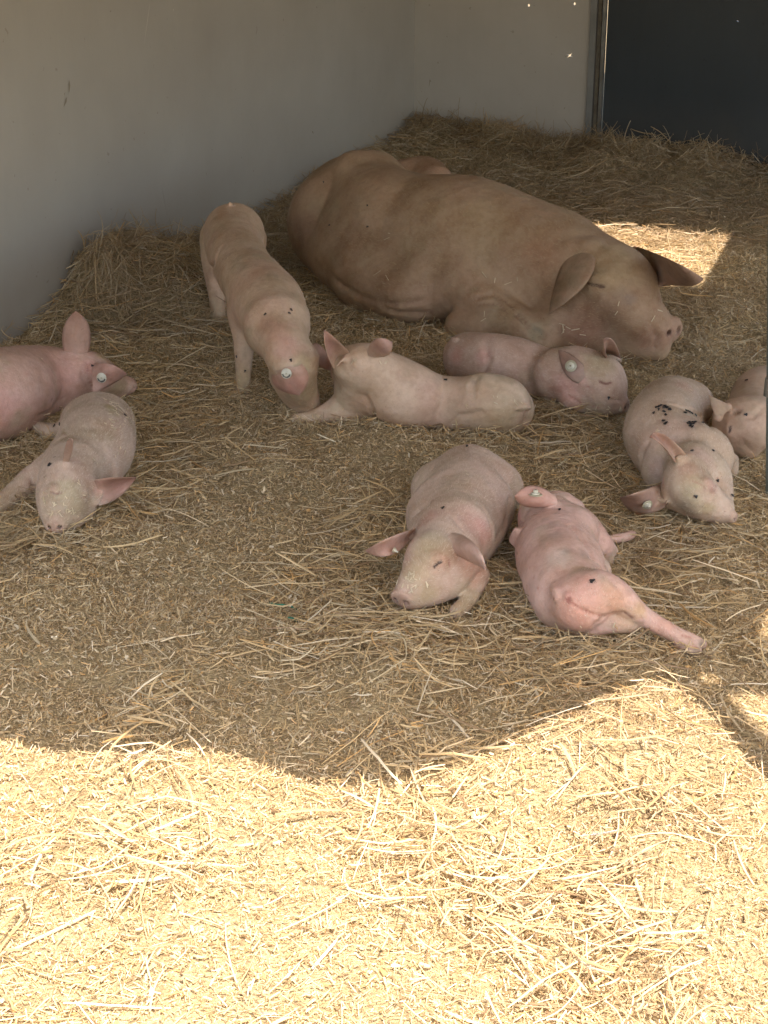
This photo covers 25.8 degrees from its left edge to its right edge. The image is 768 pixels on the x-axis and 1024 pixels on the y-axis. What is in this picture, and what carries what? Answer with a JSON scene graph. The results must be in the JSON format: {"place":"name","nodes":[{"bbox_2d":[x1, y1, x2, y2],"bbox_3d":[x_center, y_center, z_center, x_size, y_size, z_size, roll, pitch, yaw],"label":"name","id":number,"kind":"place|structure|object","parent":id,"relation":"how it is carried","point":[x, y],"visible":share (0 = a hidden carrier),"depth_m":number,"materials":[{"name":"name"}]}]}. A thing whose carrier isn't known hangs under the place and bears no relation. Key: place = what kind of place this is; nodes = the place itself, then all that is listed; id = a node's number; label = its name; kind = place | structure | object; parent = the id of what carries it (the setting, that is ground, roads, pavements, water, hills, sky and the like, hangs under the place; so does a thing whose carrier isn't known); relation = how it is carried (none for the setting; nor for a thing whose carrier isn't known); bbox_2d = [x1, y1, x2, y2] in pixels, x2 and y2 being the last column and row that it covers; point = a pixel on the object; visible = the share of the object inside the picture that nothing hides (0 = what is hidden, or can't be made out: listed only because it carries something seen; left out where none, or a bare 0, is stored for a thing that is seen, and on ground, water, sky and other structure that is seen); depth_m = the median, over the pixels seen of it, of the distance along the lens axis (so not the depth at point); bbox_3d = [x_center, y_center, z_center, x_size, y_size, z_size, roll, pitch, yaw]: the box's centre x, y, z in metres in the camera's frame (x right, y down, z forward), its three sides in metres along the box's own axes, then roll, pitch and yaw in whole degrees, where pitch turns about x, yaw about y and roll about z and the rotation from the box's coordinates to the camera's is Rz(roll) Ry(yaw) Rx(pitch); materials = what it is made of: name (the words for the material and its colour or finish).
{"place":"outdoors","nodes":[
{"label":"outdoors","id":0,"kind":"place"},
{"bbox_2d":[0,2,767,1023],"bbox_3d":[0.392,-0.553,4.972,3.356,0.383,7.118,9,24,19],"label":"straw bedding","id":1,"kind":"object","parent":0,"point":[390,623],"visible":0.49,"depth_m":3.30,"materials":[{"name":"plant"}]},
{"bbox_2d":[0,391,136,534],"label":"piglet","id":2,"kind":"object","parent":1,"relation":"on","point":[84,432],"visible":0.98,"depth_m":4.02},
{"bbox_2d":[0,310,136,441],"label":"piglet","id":3,"kind":"object","parent":1,"relation":"on","point":[34,387],"visible":0.91,"depth_m":4.56,"materials":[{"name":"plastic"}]},
{"bbox_2d":[0,0,414,344],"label":"pen wall","id":4,"kind":"structure","parent":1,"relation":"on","point":[191,112],"depth_m":6.08,"materials":[{"name":"grey paint"}]},
{"bbox_2d":[199,202,331,412],"bbox_3d":[-0.371,-0.624,5.031,0.258,0.435,1.339,-5,24,-13],"label":"piglet","id":5,"kind":"object","parent":1,"relation":"on","point":[249,279],"visible":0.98,"depth_m":4.69,"materials":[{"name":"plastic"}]},
{"bbox_2d":[269,603,297,621],"bbox_3d":[-0.199,0.206,3.543,0.046,0.026,0.110,-13,26,-28],"label":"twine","id":6,"kind":"object","parent":1,"relation":"on","point":[295,609],"visible":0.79,"depth_m":3.54,"materials":[{"name":"teal plastic"}]},
{"bbox_2d":[291,330,533,434],"bbox_3d":[0.076,-0.368,4.505,0.667,0.340,0.301,0,23,0],"label":"piglet","id":7,"kind":"object","parent":1,"relation":"on","point":[399,389],"visible":0.93,"depth_m":4.47},
{"bbox_2d":[397,156,450,173],"bbox_3d":[0.154,-1.414,7.157,0.342,0.201,0.244,13,26,28],"label":"piglet","id":8,"kind":"object","parent":1,"relation":"on","point":[424,164],"visible":0.29,"depth_m":7.08},
{"bbox_2d":[365,444,523,618],"bbox_3d":[0.144,0.022,3.779,0.282,0.205,0.716,5,23,11],"label":"piglet","id":9,"kind":"object","parent":1,"relation":"on","point":[455,542],"visible":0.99,"depth_m":3.62,"materials":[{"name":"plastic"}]},
{"bbox_2d":[286,148,703,360],"bbox_3d":[0.298,-0.869,5.548,1.306,0.497,1.496,0,23,0],"label":"sow","id":10,"kind":"object","parent":1,"relation":"on","point":[445,245],"visible":0.98,"depth_m":5.32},
{"bbox_2d":[414,0,590,140],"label":"back wall","id":11,"kind":"structure","parent":1,"relation":"on","point":[499,59],"depth_m":8.28,"materials":[{"name":"grey paint"}]},
{"bbox_2d":[585,0,607,146],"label":"wall trim","id":12,"kind":"structure","parent":11,"relation":"attached to","point":[596,56],"depth_m":8.06,"materials":[{"name":"metal"}]},
{"bbox_2d":[443,331,629,415],"bbox_3d":[0.438,-0.444,4.784,0.616,0.262,0.277,12,26,27],"label":"piglet","id":13,"kind":"object","parent":1,"relation":"on","point":[569,376],"visible":0.88,"depth_m":4.67,"materials":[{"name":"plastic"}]},
{"bbox_2d":[509,485,706,654],"bbox_3d":[0.462,0.082,3.593,0.384,0.229,0.624,0,23,0],"label":"piglet","id":14,"kind":"object","parent":1,"relation":"on","point":[562,560],"visible":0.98,"depth_m":3.41,"materials":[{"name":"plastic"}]},
{"bbox_2d":[620,375,738,523],"bbox_3d":[0.738,-0.189,4.141,0.302,0.316,0.885,3,23,7],"label":"piglet","id":15,"kind":"object","parent":1,"relation":"on","point":[674,464],"visible":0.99,"depth_m":4.07,"materials":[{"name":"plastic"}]},
{"bbox_2d":[602,0,767,169],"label":"dark panel","id":16,"kind":"object","parent":1,"relation":"on","point":[678,69],"visible":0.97,"depth_m":7.89,"materials":[{"name":"grey"}]},
{"bbox_2d":[709,366,765,458],"bbox_3d":[0.992,-0.284,4.479,0.202,0.214,0.575,10,25,23],"label":"piglet","id":17,"kind":"object","parent":1,"relation":"on","point":[746,435],"visible":0.89,"depth_m":4.27},
{"bbox_2d":[763,228,767,497],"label":"gate post","id":18,"kind":"object","parent":1,"relation":"on","point":[765,393],"visible":0.9,"depth_m":4.00,"materials":[{"name":"green paint"}]}
]}

